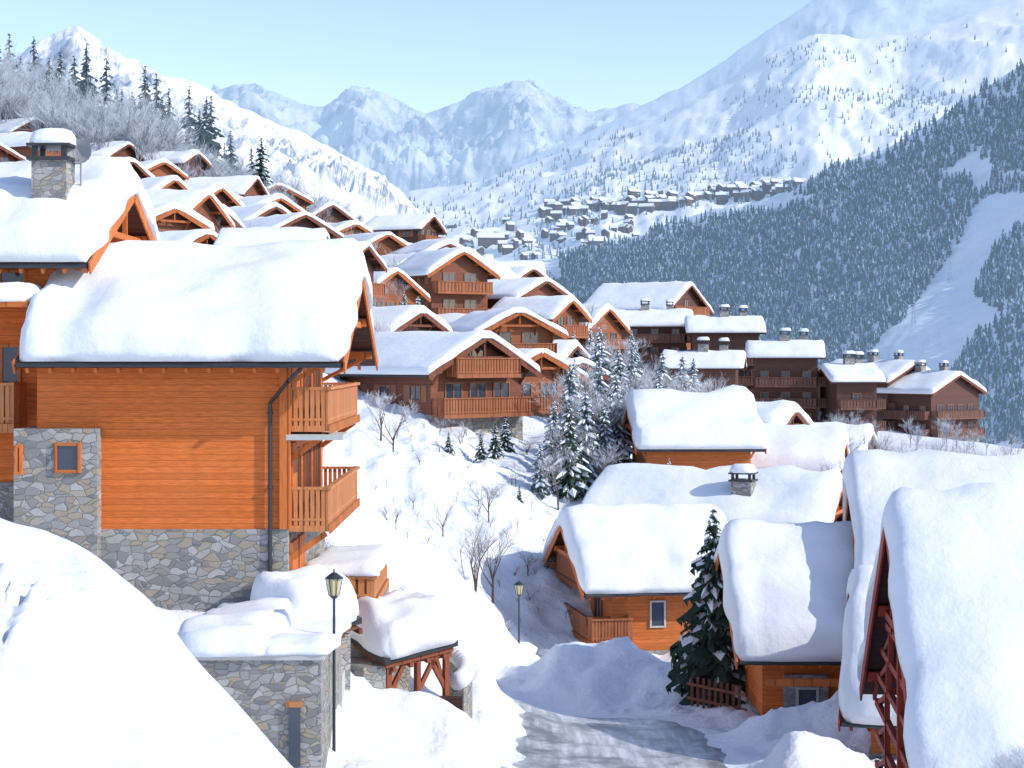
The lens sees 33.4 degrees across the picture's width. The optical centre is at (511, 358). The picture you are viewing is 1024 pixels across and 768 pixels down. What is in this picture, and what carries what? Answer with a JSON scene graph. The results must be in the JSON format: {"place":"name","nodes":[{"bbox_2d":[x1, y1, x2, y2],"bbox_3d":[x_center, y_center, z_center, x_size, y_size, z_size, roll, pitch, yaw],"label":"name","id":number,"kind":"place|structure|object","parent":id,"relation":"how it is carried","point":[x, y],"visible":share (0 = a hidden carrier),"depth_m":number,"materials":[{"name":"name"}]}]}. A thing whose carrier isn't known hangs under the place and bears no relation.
{"place":"outdoors","nodes":[
{"label":"outdoors","id":0,"kind":"place"},
{"bbox_2d":[13,26,418,223],"bbox_3d":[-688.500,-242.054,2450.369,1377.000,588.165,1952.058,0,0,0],"label":"mountain","id":1,"kind":"structure","parent":0,"point":[337,174],"depth_m":2489.73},
{"bbox_2d":[0,0,811,112],"label":"sky","id":2,"kind":"structure","parent":0,"point":[428,56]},
{"bbox_2d":[211,79,640,193],"bbox_3d":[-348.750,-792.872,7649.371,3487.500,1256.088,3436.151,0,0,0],"label":"mountain range","id":3,"kind":"structure","parent":0,"point":[481,135],"depth_m":7803.33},
{"bbox_2d":[157,368,1023,767],"bbox_3d":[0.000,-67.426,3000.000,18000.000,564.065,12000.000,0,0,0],"label":"snowy ground","id":4,"kind":"structure","parent":0,"point":[549,662],"depth_m":67.17,"materials":[{"name":"snow"}]},
{"bbox_2d":[0,131,60,156],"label":"hillside chalet","id":5,"kind":"object","parent":4,"relation":"on","point":[17,141],"visible":0.12,"depth_m":229.70,"materials":[{"name":"wood"}]},
{"bbox_2d":[0,128,159,522],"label":"wooden chalet","id":6,"kind":"object","parent":4,"relation":"on","point":[77,205],"visible":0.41,"depth_m":48.20,"materials":[{"name":"wood"}]},
{"bbox_2d":[0,270,26,411],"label":"front windows","id":7,"kind":"structure","parent":6,"relation":"in","point":[8,352],"depth_m":48.17,"materials":[{"name":"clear glass"}]},
{"bbox_2d":[90,141,143,160],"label":"hillside chalet","id":8,"kind":"object","parent":4,"relation":"on","point":[119,149],"visible":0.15,"depth_m":237.78,"materials":[{"name":"wood"}]},
{"bbox_2d":[0,33,255,176],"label":"conifer woodland","id":9,"kind":"object","parent":4,"relation":"on","point":[207,130],"visible":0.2,"depth_m":270.89,"materials":[{"name":"plant"}]},
{"bbox_2d":[0,518,292,767],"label":"snow bank","id":10,"kind":"structure","parent":4,"relation":"on","point":[101,666],"depth_m":17.61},
{"bbox_2d":[140,159,188,179],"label":"hillside chalet","id":11,"kind":"object","parent":4,"relation":"on","point":[160,167],"visible":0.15,"depth_m":227.44,"materials":[{"name":"wood"}]},
{"bbox_2d":[140,175,191,189],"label":"hillside chalet","id":12,"kind":"object","parent":4,"relation":"on","point":[175,182],"visible":0.01,"depth_m":192.31,"materials":[{"name":"wood"}]},
{"bbox_2d":[141,149,213,180],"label":"hillside chalet","id":13,"kind":"object","parent":4,"relation":"on","point":[184,156],"visible":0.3,"depth_m":243.32,"materials":[{"name":"wood"}]},
{"bbox_2d":[153,202,214,231],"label":"hillside chalet","id":14,"kind":"object","parent":4,"relation":"on","point":[172,216],"visible":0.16,"depth_m":136.48,"materials":[{"name":"wood"}]},
{"bbox_2d":[159,229,217,244],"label":"hillside chalet","id":15,"kind":"object","parent":4,"relation":"on","point":[205,236],"visible":0.09,"depth_m":126.77,"materials":[{"name":"wood"}]},
{"bbox_2d":[144,188,234,232],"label":"hillside chalet","id":16,"kind":"object","parent":4,"relation":"on","point":[206,204],"visible":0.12,"depth_m":150.07,"materials":[{"name":"wood"}]},
{"bbox_2d":[12,238,394,662],"bbox_3d":[-8.490,3.455,50.544,9.683,14.091,11.513,0,0,0],"label":"wooden chalet","id":17,"kind":"object","parent":4,"relation":"on","point":[193,413],"visible":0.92,"depth_m":46.00,"materials":[{"name":"wood"}]},
{"bbox_2d":[15,443,80,474],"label":"corner windows","id":18,"kind":"structure","parent":17,"relation":"in","point":[67,456],"depth_m":45.52,"materials":[{"name":"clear glass"}]},
{"bbox_2d":[297,368,320,516],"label":"windows","id":19,"kind":"structure","parent":17,"relation":"in","point":[307,381],"depth_m":51.16,"materials":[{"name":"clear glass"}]},
{"bbox_2d":[188,182,244,206],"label":"hillside chalet","id":20,"kind":"object","parent":4,"relation":"on","point":[223,194],"visible":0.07,"depth_m":198.13,"materials":[{"name":"wood"}]},
{"bbox_2d":[184,175,268,196],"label":"hillside chalet","id":21,"kind":"object","parent":4,"relation":"on","point":[246,185],"visible":0.19,"depth_m":230.62,"materials":[{"name":"wood"}]},
{"bbox_2d":[229,201,290,221],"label":"hillside chalet","id":22,"kind":"object","parent":4,"relation":"on","point":[265,209],"visible":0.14,"depth_m":182.19,"materials":[{"name":"wood"}]},
{"bbox_2d":[178,597,350,767],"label":"stone garage","id":23,"kind":"structure","parent":4,"relation":"on","point":[266,663],"depth_m":40.20,"materials":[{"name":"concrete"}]},
{"bbox_2d":[286,701,302,766],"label":"window","id":24,"kind":"structure","parent":23,"relation":"in","point":[294,706],"depth_m":40.10,"materials":[{"name":"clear glass"}]},
{"bbox_2d":[213,226,329,246],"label":"hillside chalet","id":25,"kind":"object","parent":4,"relation":"on","point":[233,236],"visible":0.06,"depth_m":124.72,"materials":[{"name":"wood"}]},
{"bbox_2d":[238,195,305,212],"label":"hillside chalet","id":26,"kind":"object","parent":4,"relation":"on","point":[289,205],"visible":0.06,"depth_m":207.11,"materials":[{"name":"wood"}]},
{"bbox_2d":[242,211,343,238],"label":"hillside chalet","id":27,"kind":"object","parent":4,"relation":"on","point":[305,219],"visible":0.16,"depth_m":169.94,"materials":[{"name":"wood"}]},
{"bbox_2d":[250,564,362,691],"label":"garden shed","id":28,"kind":"structure","parent":4,"relation":"on","point":[304,590],"depth_m":44.80,"materials":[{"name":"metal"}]},
{"bbox_2d":[306,201,357,222],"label":"hillside chalet","id":29,"kind":"object","parent":4,"relation":"on","point":[338,213],"visible":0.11,"depth_m":248.18,"materials":[{"name":"wood"}]},
{"bbox_2d":[325,569,343,751],"bbox_3d":[-4.380,8.345,42.000,0.450,6.310,0.520,0,0,0],"label":"street lamp","id":30,"kind":"object","parent":4,"relation":"on","point":[333,580],"visible":1,"depth_m":41.96,"materials":[{"name":"metal"}]},
{"bbox_2d":[357,241,387,306],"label":"hillside chalet","id":31,"kind":"object","parent":4,"relation":"on","point":[375,261],"visible":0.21,"depth_m":155.82,"materials":[{"name":"wood"}]},
{"bbox_2d":[344,231,409,255],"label":"hillside chalet","id":32,"kind":"object","parent":4,"relation":"on","point":[388,242],"visible":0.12,"depth_m":210.75,"materials":[{"name":"wood"}]},
{"bbox_2d":[346,590,457,695],"bbox_3d":[-3.415,9.067,48.495,3.110,4.767,2.884,0,0,-35],"label":"entrance porch","id":33,"kind":"object","parent":4,"relation":"on","point":[403,631],"visible":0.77,"depth_m":47.66,"materials":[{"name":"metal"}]},
{"bbox_2d":[374,267,430,306],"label":"hillside chalet","id":34,"kind":"object","parent":4,"relation":"on","point":[414,290],"visible":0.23,"depth_m":166.04,"materials":[{"name":"wood"}]},
{"bbox_2d":[365,214,446,242],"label":"hillside chalet","id":35,"kind":"object","parent":4,"relation":"on","point":[411,228],"visible":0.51,"depth_m":237.02,"materials":[{"name":"wood"}]},
{"bbox_2d":[371,305,452,331],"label":"hillside chalet","id":36,"kind":"object","parent":4,"relation":"on","point":[416,317],"visible":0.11,"depth_m":131.88,"materials":[{"name":"wood"}]},
{"bbox_2d":[387,238,463,254],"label":"hillside chalet","id":37,"kind":"object","parent":4,"relation":"on","point":[431,244],"visible":0.21,"depth_m":206.17,"materials":[{"name":"wood"}]},
{"bbox_2d":[325,330,542,440],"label":"hillside chalet","id":38,"kind":"object","parent":4,"relation":"on","point":[473,380],"visible":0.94,"depth_m":108.28,"materials":[{"name":"wood"}]},
{"bbox_2d":[357,343,509,413],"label":"windows","id":39,"kind":"structure","parent":38,"relation":"in","point":[451,389],"depth_m":108.52,"materials":[{"name":"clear glass"}]},
{"bbox_2d":[325,407,571,633],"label":"shrubs","id":40,"kind":"object","parent":4,"relation":"on","point":[456,497],"visible":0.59,"depth_m":89.08,"materials":[{"name":"grey plant"}]},
{"bbox_2d":[397,246,500,313],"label":"hillside chalet","id":41,"kind":"object","parent":4,"relation":"on","point":[451,280],"visible":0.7,"depth_m":172.58,"materials":[{"name":"wood"}]},
{"bbox_2d":[417,272,476,313],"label":"windows","id":42,"kind":"structure","parent":41,"relation":"in","point":[447,276],"depth_m":172.53,"materials":[{"name":"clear glass"}]},
{"bbox_2d":[450,662,471,718],"bbox_3d":[-1.537,10.265,50.931,0.693,2.270,3.272,0,0,-6],"label":"masonry","id":43,"kind":"object","parent":4,"relation":"on","point":[465,693],"visible":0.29,"depth_m":49.64,"materials":[{"name":"stone"}]},
{"bbox_2d":[450,646,475,689],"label":"snow","id":44,"kind":"structure","parent":43,"relation":"on","point":[462,675],"depth_m":49.93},
{"bbox_2d":[423,511,517,592],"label":"bare frosted tree","id":45,"kind":"object","parent":4,"relation":"on","point":[476,571],"visible":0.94,"depth_m":78.16,"materials":[{"name":"grey plant"}]},
{"bbox_2d":[464,522,521,603],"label":"bare frosted tree","id":46,"kind":"object","parent":4,"relation":"on","point":[496,567],"visible":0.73,"depth_m":79.70,"materials":[{"name":"grey plant"}]},
{"bbox_2d":[0,36,995,455],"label":"frosted woodland","id":47,"kind":"object","parent":4,"relation":"on","point":[26,96],"visible":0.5,"depth_m":243.65,"materials":[{"name":"grey wood"}]},
{"bbox_2d":[449,307,568,353],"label":"hillside chalet","id":48,"kind":"object","parent":4,"relation":"on","point":[519,327],"visible":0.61,"depth_m":139.16,"materials":[{"name":"wood"}]},
{"bbox_2d":[488,277,574,308],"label":"hillside chalet","id":49,"kind":"object","parent":4,"relation":"on","point":[524,287],"visible":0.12,"depth_m":179.66,"materials":[{"name":"stone"}]},
{"bbox_2d":[491,295,591,341],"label":"hillside chalet","id":50,"kind":"object","parent":4,"relation":"on","point":[568,313],"visible":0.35,"depth_m":172.67,"materials":[{"name":"stone"}]},
{"bbox_2d":[530,444,552,499],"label":"frosted fir tree","id":51,"kind":"object","parent":4,"relation":"on","point":[540,485],"visible":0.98,"depth_m":96.77,"materials":[{"name":"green plant"}]},
{"bbox_2d":[516,348,588,417],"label":"hillside chalet","id":52,"kind":"object","parent":4,"relation":"on","point":[550,363],"visible":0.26,"depth_m":122.69,"materials":[{"name":"wood"}]},
{"bbox_2d":[541,402,567,480],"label":"frosted fir tree","id":53,"kind":"object","parent":4,"relation":"on","point":[548,449],"visible":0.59,"depth_m":100.81,"materials":[{"name":"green plant"}]},
{"bbox_2d":[548,404,591,502],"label":"snowy fir tree","id":54,"kind":"object","parent":4,"relation":"on","point":[571,485],"visible":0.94,"depth_m":97.64,"materials":[{"name":"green plant"}]},
{"bbox_2d":[553,340,591,359],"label":"hillside chalet","id":55,"kind":"object","parent":4,"relation":"on","point":[569,348],"visible":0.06,"depth_m":148.34,"materials":[{"name":"stone"}]},
{"bbox_2d":[556,363,592,445],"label":"frosted fir tree","id":56,"kind":"object","parent":4,"relation":"on","point":[569,387],"visible":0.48,"depth_m":105.81,"materials":[{"name":"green plant"}]},
{"bbox_2d":[547,388,627,446],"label":"bare frosted tree","id":57,"kind":"object","parent":4,"relation":"on","point":[599,410],"visible":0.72,"depth_m":104.23,"materials":[{"name":"grey plant"}]},
{"bbox_2d":[574,391,604,487],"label":"frosted fir tree","id":58,"kind":"object","parent":4,"relation":"on","point":[585,421],"visible":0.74,"depth_m":101.60,"materials":[{"name":"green plant"}]},
{"bbox_2d":[587,353,611,435],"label":"frosted fir tree","id":59,"kind":"object","parent":4,"relation":"on","point":[599,378],"visible":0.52,"depth_m":117.73,"materials":[{"name":"white plant"}]},
{"bbox_2d":[582,303,630,368],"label":"hillside chalet","id":60,"kind":"object","parent":4,"relation":"on","point":[614,322],"visible":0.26,"depth_m":225.76,"materials":[{"name":"stone"}]},
{"bbox_2d":[593,403,621,478],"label":"frosted fir tree","id":61,"kind":"object","parent":4,"relation":"on","point":[605,436],"visible":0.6,"depth_m":102.79,"materials":[{"name":"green plant"}]},
{"bbox_2d":[601,376,634,462],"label":"frosted fir tree","id":62,"kind":"object","parent":4,"relation":"on","point":[623,446],"visible":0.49,"depth_m":107.56,"materials":[{"name":"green plant"}]},
{"bbox_2d":[542,503,727,654],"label":"wooden chalet","id":63,"kind":"object","parent":4,"relation":"on","point":[625,569],"visible":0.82,"depth_m":78.80,"materials":[{"name":"wood"}]},
{"bbox_2d":[584,281,713,350],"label":"hillside chalet","id":64,"kind":"object","parent":4,"relation":"on","point":[681,294],"visible":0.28,"depth_m":264.52,"materials":[{"name":"stone"}]},
{"bbox_2d":[620,385,766,469],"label":"wooden chalet","id":65,"kind":"object","parent":4,"relation":"on","point":[724,426],"visible":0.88,"depth_m":101.01,"materials":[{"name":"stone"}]},
{"bbox_2d":[666,508,745,707],"bbox_3d":[7.372,9.350,61.460,3.668,7.879,3.840,0,0,24],"label":"snowy pine tree","id":66,"kind":"object","parent":4,"relation":"on","point":[702,648],"visible":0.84,"depth_m":60.92,"materials":[{"name":"green plant"}]},
{"bbox_2d":[581,463,842,522],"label":"wooden chalet","id":67,"kind":"object","parent":4,"relation":"on","point":[785,494],"visible":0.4,"depth_m":93.45,"materials":[{"name":"stone"}]},
{"bbox_2d":[687,676,746,710],"bbox_3d":[7.102,11.900,59.301,0.103,1.400,2.842,0,0,-39],"label":"picket fence","id":68,"kind":"object","parent":4,"relation":"on","point":[697,685],"visible":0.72,"depth_m":59.32,"materials":[{"name":"brown wood"}]},
{"bbox_2d":[712,518,853,715],"bbox_3d":[10.829,10.917,60.106,7.440,10.566,9.553,0,0,0],"label":"wooden chalet","id":69,"kind":"object","parent":4,"relation":"on","point":[784,595],"visible":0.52,"depth_m":56.73,"materials":[{"name":"wood"}]},
{"bbox_2d":[755,400,813,425],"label":"wooden chalet","id":70,"kind":"object","parent":4,"relation":"on","point":[793,413],"visible":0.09,"depth_m":123.92,"materials":[{"name":"stone"}]},
{"bbox_2d":[751,423,849,473],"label":"wooden chalet","id":71,"kind":"object","parent":4,"relation":"on","point":[809,446],"visible":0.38,"depth_m":109.54,"materials":[{"name":"stone"}]},
{"bbox_2d":[813,421,876,450],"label":"wooden chalet","id":72,"kind":"object","parent":4,"relation":"on","point":[865,427],"visible":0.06,"depth_m":126.08,"materials":[{"name":"stone"}]},
{"bbox_2d":[838,565,896,759],"bbox_3d":[13.889,11.080,51.200,7.793,9.840,8.557,0,0,15],"label":"timber chalet","id":73,"kind":"object","parent":4,"relation":"on","point":[855,711],"visible":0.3,"depth_m":48.86,"materials":[{"name":"stone"}]},
{"bbox_2d":[842,449,1023,567],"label":"timber chalet","id":74,"kind":"object","parent":4,"relation":"on","point":[873,480],"visible":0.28,"depth_m":59.18,"materials":[{"name":"stone"}]},
{"bbox_2d":[857,482,1023,767],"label":"timber chalet","id":75,"kind":"object","parent":4,"relation":"on","point":[941,653],"visible":1,"depth_m":33.55,"materials":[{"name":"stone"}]},
{"bbox_2d":[946,436,978,441],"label":"stone base","id":76,"kind":"object","parent":4,"relation":"on","point":[976,438],"visible":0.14,"depth_m":259.46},
{"bbox_2d":[890,378,978,436],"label":"walls","id":77,"kind":"structure","parent":76,"relation":"on","point":[957,391],"depth_m":257.12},
{"bbox_2d":[877,410,984,437],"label":"balconies","id":78,"kind":"structure","parent":77,"relation":"attached to","point":[890,414],"depth_m":255.79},
{"bbox_2d":[890,404,973,434],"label":"windows","id":79,"kind":"structure","parent":77,"relation":"attached to","point":[950,407],"depth_m":256.92,"materials":[{"name":"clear glass"}]},
{"bbox_2d":[877,375,987,395],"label":"roof","id":80,"kind":"structure","parent":77,"relation":"on","point":[971,384],"depth_m":257.80,"materials":[{"name":"brown wood"}]},
{"bbox_2d":[877,370,986,393],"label":"roof snow","id":81,"kind":"structure","parent":80,"relation":"on","point":[926,382],"depth_m":257.02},
{"bbox_2d":[970,730,1023,767],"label":"frosted bush","id":82,"kind":"object","parent":4,"relation":"on","point":[1002,763],"visible":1,"depth_m":25.52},
{"bbox_2d":[501,699,726,767],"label":"road","id":83,"kind":"structure","parent":0,"point":[552,740],"depth_m":52.13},
{"bbox_2d":[404,0,1023,260],"bbox_3d":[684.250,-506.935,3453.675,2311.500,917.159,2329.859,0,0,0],"label":"mountain","id":84,"kind":"structure","parent":0,"point":[954,53],"depth_m":3419.30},
{"bbox_2d":[447,176,806,259],"bbox_3d":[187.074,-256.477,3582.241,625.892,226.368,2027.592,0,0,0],"label":"distant village","id":85,"kind":"object","parent":84,"relation":"on","point":[630,203],"visible":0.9,"depth_m":2832.77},
{"bbox_2d":[409,13,1017,260],"bbox_3d":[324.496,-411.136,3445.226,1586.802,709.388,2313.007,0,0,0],"label":"distant trees","id":86,"kind":"object","parent":84,"relation":"on","point":[654,177],"visible":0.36,"depth_m":3173.84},
{"bbox_2d":[512,0,1011,168],"bbox_3d":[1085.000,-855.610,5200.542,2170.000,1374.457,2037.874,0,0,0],"label":"mountain","id":87,"kind":"structure","parent":0,"point":[859,19],"depth_m":5258.89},
{"bbox_2d":[531,67,1023,448],"bbox_3d":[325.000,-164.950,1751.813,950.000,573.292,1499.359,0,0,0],"label":"forested hill","id":88,"kind":"structure","parent":0,"point":[950,314],"depth_m":1717.97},
{"bbox_2d":[546,58,1023,447],"bbox_3d":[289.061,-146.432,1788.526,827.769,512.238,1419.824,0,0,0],"label":"forest","id":89,"kind":"object","parent":88,"relation":"on","point":[857,257],"visible":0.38,"depth_m":1929.81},
{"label":"stone base","id":90,"kind":"object","parent":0,"visible":0},
{"bbox_2d":[621,328,685,373],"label":"walls","id":91,"kind":"structure","parent":90,"relation":"on","point":[660,346],"depth_m":244.33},
{"bbox_2d":[621,334,690,380],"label":"balconies","id":92,"kind":"structure","parent":91,"relation":"attached to","point":[660,338],"depth_m":243.19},
{"bbox_2d":[630,326,683,327],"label":"roof","id":93,"kind":"structure","parent":91,"relation":"on","point":[656,326],"depth_m":243.54,"materials":[{"name":"brown wood"}]},
{"bbox_2d":[615,308,692,325],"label":"roof snow","id":94,"kind":"structure","parent":93,"relation":"on","point":[657,317],"depth_m":245.66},
{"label":"stone base","id":95,"kind":"object","parent":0,"visible":0},
{"bbox_2d":[691,334,758,394],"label":"walls","id":96,"kind":"structure","parent":95,"relation":"on","point":[737,342],"depth_m":234.95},
{"bbox_2d":[684,325,765,334],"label":"roof","id":97,"kind":"structure","parent":96,"relation":"on","point":[722,333],"depth_m":234.26,"materials":[{"name":"brown wood"}]},
{"bbox_2d":[684,315,765,332],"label":"roof snow","id":98,"kind":"structure","parent":97,"relation":"on","point":[719,324],"depth_m":235.48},
{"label":"stone base","id":99,"kind":"object","parent":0,"visible":0},
{"bbox_2d":[754,359,816,421],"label":"walls","id":100,"kind":"structure","parent":99,"relation":"on","point":[776,367],"depth_m":217.49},
{"bbox_2d":[745,339,825,357],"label":"roof snow","id":101,"kind":"structure","parent":100,"relation":"on","point":[772,348],"depth_m":217.86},
{"bbox_2d":[760,371,817,421],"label":"windows","id":102,"kind":"structure","parent":100,"relation":"attached to","point":[805,395],"depth_m":217.48,"materials":[{"name":"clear glass"}]},
{"bbox_2d":[755,377,825,421],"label":"balconies","id":103,"kind":"structure","parent":100,"relation":"attached to","point":[783,383],"depth_m":216.39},
{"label":"stone base","id":104,"kind":"object","parent":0,"visible":0},
{"bbox_2d":[820,376,876,422],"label":"walls","id":105,"kind":"structure","parent":104,"relation":"on","point":[833,394],"depth_m":211.58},
{"bbox_2d":[817,363,885,381],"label":"roof snow","id":106,"kind":"structure","parent":105,"relation":"on","point":[856,372],"depth_m":211.99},
{"bbox_2d":[838,399,885,431],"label":"balconies","id":107,"kind":"structure","parent":105,"relation":"attached to","point":[877,404],"depth_m":210.38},
{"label":"stone base","id":108,"kind":"object","parent":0,"visible":0},
{"bbox_2d":[817,368,914,427],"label":"walls","id":109,"kind":"structure","parent":108,"relation":"on","point":[886,396],"depth_m":259.32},
{"bbox_2d":[877,364,916,384],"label":"roof","id":110,"kind":"structure","parent":109,"relation":"on","point":[899,376],"depth_m":259.18,"materials":[{"name":"brown wood"}]},
{"bbox_2d":[831,359,930,382],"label":"roof snow","id":111,"kind":"structure","parent":110,"relation":"on","point":[891,369],"depth_m":261.75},
{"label":"stone base","id":112,"kind":"object","parent":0,"visible":0},
{"bbox_2d":[667,370,737,391],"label":"walls","id":113,"kind":"structure","parent":112,"relation":"on","point":[731,376],"depth_m":200.79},
{"bbox_2d":[658,349,746,367],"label":"roof snow","id":114,"kind":"structure","parent":113,"relation":"on","point":[723,359],"depth_m":201.45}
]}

